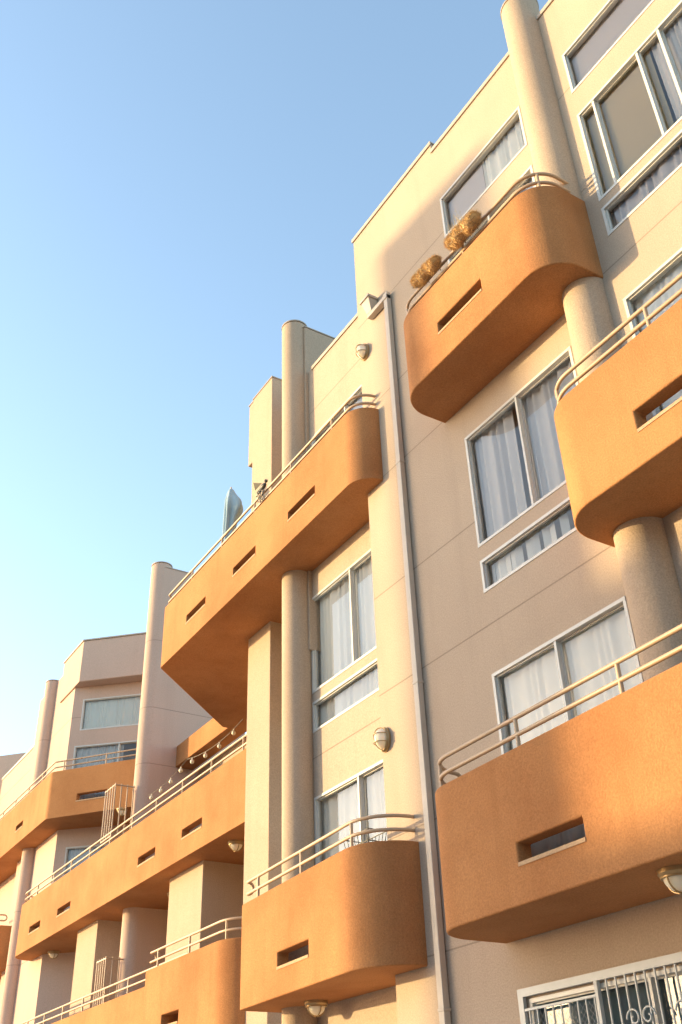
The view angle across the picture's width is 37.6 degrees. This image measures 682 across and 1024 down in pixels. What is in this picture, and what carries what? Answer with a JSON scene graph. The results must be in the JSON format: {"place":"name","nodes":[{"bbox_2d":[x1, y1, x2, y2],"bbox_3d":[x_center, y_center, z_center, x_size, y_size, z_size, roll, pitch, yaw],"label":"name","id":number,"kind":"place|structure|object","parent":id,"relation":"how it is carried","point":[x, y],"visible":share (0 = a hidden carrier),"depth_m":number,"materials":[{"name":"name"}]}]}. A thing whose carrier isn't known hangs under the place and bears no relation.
{"place":"outdoors","nodes":[
{"label":"outdoors","id":0,"kind":"place"},
{"bbox_2d":[0,0,547,755],"label":"sky","id":1,"kind":"structure","parent":0,"point":[183,182],"materials":[{"name":"blue"}]},
{"label":"ground","id":2,"kind":"structure","parent":0,"visible":0},
{"bbox_2d":[0,0,681,1023],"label":"apartment building","id":3,"kind":"structure","parent":2,"relation":"on","point":[422,606],"depth_m":11.70,"materials":[{"name":"beige paint"}]},
{"bbox_2d":[63,844,107,908],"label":"window","id":4,"kind":"structure","parent":3,"relation":"in","point":[71,852],"depth_m":26.03,"materials":[{"name":"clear glass"}]},
{"bbox_2d":[72,740,136,799],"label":"window","id":5,"kind":"structure","parent":3,"relation":"in","point":[94,749],"depth_m":27.50,"materials":[{"name":"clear glass"}]},
{"bbox_2d":[93,956,122,1006],"bbox_3d":[-4.648,9.645,20.107,0.454,1.266,0.540,17,-38,-27],"label":"clothes rack","id":6,"kind":"object","parent":3,"relation":"on","point":[98,979],"visible":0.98,"depth_m":20.13,"materials":[{"name":"metal"}]},
{"bbox_2d":[80,694,140,730],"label":"window","id":7,"kind":"structure","parent":3,"relation":"in","point":[124,710],"depth_m":28.14,"materials":[{"name":"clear glass"}]},
{"bbox_2d":[100,783,134,843],"bbox_3d":[-4.916,6.658,22.086,0.454,1.166,0.640,17,-38,-27],"label":"clothes rack","id":8,"kind":"object","parent":3,"relation":"on","point":[112,788],"visible":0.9,"depth_m":21.98,"materials":[{"name":"metal"}]},
{"bbox_2d":[149,719,242,799],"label":"string lights","id":9,"kind":"object","parent":3,"relation":"hanging from","point":[180,769],"visible":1,"depth_m":20.88,"materials":[{"name":"glass"},{"name":"plastic"}]},
{"bbox_2d":[222,487,242,541],"bbox_3d":[-1.961,0.669,18.042,0.412,2.818,0.346,-9,-34,10],"label":"patio umbrella","id":10,"kind":"object","parent":3,"relation":"on","point":[233,508],"visible":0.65,"depth_m":18.37,"materials":[{"name":"fabric"}]},
{"bbox_2d":[253,479,267,502],"bbox_3d":[-1.315,-0.316,16.339,0.145,0.452,0.421,22,-41,-32],"label":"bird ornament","id":11,"kind":"object","parent":3,"relation":"attached to","point":[262,486],"visible":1,"depth_m":16.34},
{"bbox_2d":[312,384,362,445],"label":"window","id":12,"kind":"structure","parent":3,"relation":"in","point":[359,390],"depth_m":16.16,"materials":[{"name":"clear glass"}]},
{"bbox_2d":[311,549,376,693],"bbox_3d":[0.386,1.631,14.449,0.808,1.614,2.677,17,-38,-27],"label":"window","id":13,"kind":"structure","parent":3,"relation":"in","point":[347,614],"depth_m":14.45,"materials":[{"name":"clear glass"}]},
{"bbox_2d":[312,658,378,732],"bbox_3d":[0.151,2.504,13.663,0.163,0.482,2.607,17,-38,-27],"label":"window","id":14,"kind":"structure","parent":3,"relation":"in","point":[364,683],"depth_m":13.82,"materials":[{"name":"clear glass"}]},
{"bbox_2d":[314,759,386,864],"bbox_3d":[0.225,4.432,12.385,0.163,2.354,2.607,17,-38,-27],"label":"window","id":15,"kind":"structure","parent":3,"relation":"in","point":[362,794],"depth_m":13.00,"materials":[{"name":"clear glass"}]},
{"bbox_2d":[344,828,386,848],"bbox_3d":[0.278,3.824,11.473,0.264,0.253,0.535,17,-38,-27],"label":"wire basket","id":16,"kind":"object","parent":3,"relation":"on","point":[368,840],"visible":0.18,"depth_m":11.41,"materials":[{"name":"metal"}]},
{"bbox_2d":[409,253,442,288],"bbox_3d":[1.062,-2.970,12.440,0.277,0.292,0.618,17,-38,-27],"label":"hanging planter","id":17,"kind":"object","parent":3,"relation":"hanging from","point":[429,268],"visible":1,"depth_m":12.38,"materials":[{"name":"plant"}]},
{"bbox_2d":[442,209,481,251],"bbox_3d":[1.444,-3.393,11.959,0.286,0.464,0.686,17,-38,-27],"label":"hanging planter","id":18,"kind":"object","parent":3,"relation":"hanging from","point":[463,229],"visible":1,"depth_m":11.87,"materials":[{"name":"plant"}]},
{"bbox_2d":[440,106,526,236],"bbox_3d":[2.131,-4.374,13.836,0.808,0.873,2.216,17,-38,-27],"label":"window","id":19,"kind":"structure","parent":3,"relation":"in","point":[514,141],"depth_m":13.68,"materials":[{"name":"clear glass"}]},
{"bbox_2d":[448,165,535,263],"bbox_3d":[2.194,-2.755,12.763,0.808,2.355,2.216,17,-38,-27],"label":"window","id":20,"kind":"structure","parent":3,"relation":"in","point":[530,170],"depth_m":12.87,"materials":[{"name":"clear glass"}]},
{"bbox_2d":[464,346,578,547],"bbox_3d":[2.249,-0.507,11.332,0.808,1.614,2.333,17,-38,-27],"label":"window","id":21,"kind":"structure","parent":3,"relation":"in","point":[514,459],"depth_m":11.29,"materials":[{"name":"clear glass"}]},
{"bbox_2d":[480,497,576,592],"bbox_3d":[2.286,0.452,10.697,0.808,0.470,2.333,17,-38,-27],"label":"window","id":22,"kind":"structure","parent":3,"relation":"in","point":[557,524],"depth_m":10.68,"materials":[{"name":"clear glass"}]},
{"bbox_2d":[491,596,642,856],"bbox_3d":[2.081,2.301,9.277,0.163,2.354,2.314,17,-38,-27],"label":"window","id":23,"kind":"structure","parent":3,"relation":"in","point":[606,635],"depth_m":9.57,"materials":[{"name":"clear glass"}]},
{"bbox_2d":[529,965,681,1023],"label":"window","id":24,"kind":"structure","parent":3,"relation":"in","point":[588,990],"depth_m":8.03,"materials":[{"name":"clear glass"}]},
{"bbox_2d":[562,0,654,93],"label":"window","id":25,"kind":"structure","parent":3,"relation":"in","point":[622,17],"depth_m":12.08,"materials":[{"name":"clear glass"}]},
{"bbox_2d":[577,0,681,201],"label":"window","id":26,"kind":"structure","parent":3,"relation":"in","point":[623,127],"depth_m":11.11,"materials":[{"name":"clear glass"}]},
{"bbox_2d":[601,129,681,235],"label":"window","id":27,"kind":"structure","parent":3,"relation":"in","point":[659,169],"depth_m":10.58,"materials":[{"name":"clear glass"}]},
{"bbox_2d":[623,247,681,416],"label":"window","id":28,"kind":"structure","parent":3,"relation":"in","point":[671,268],"depth_m":9.96,"materials":[{"name":"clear glass"}]}
]}

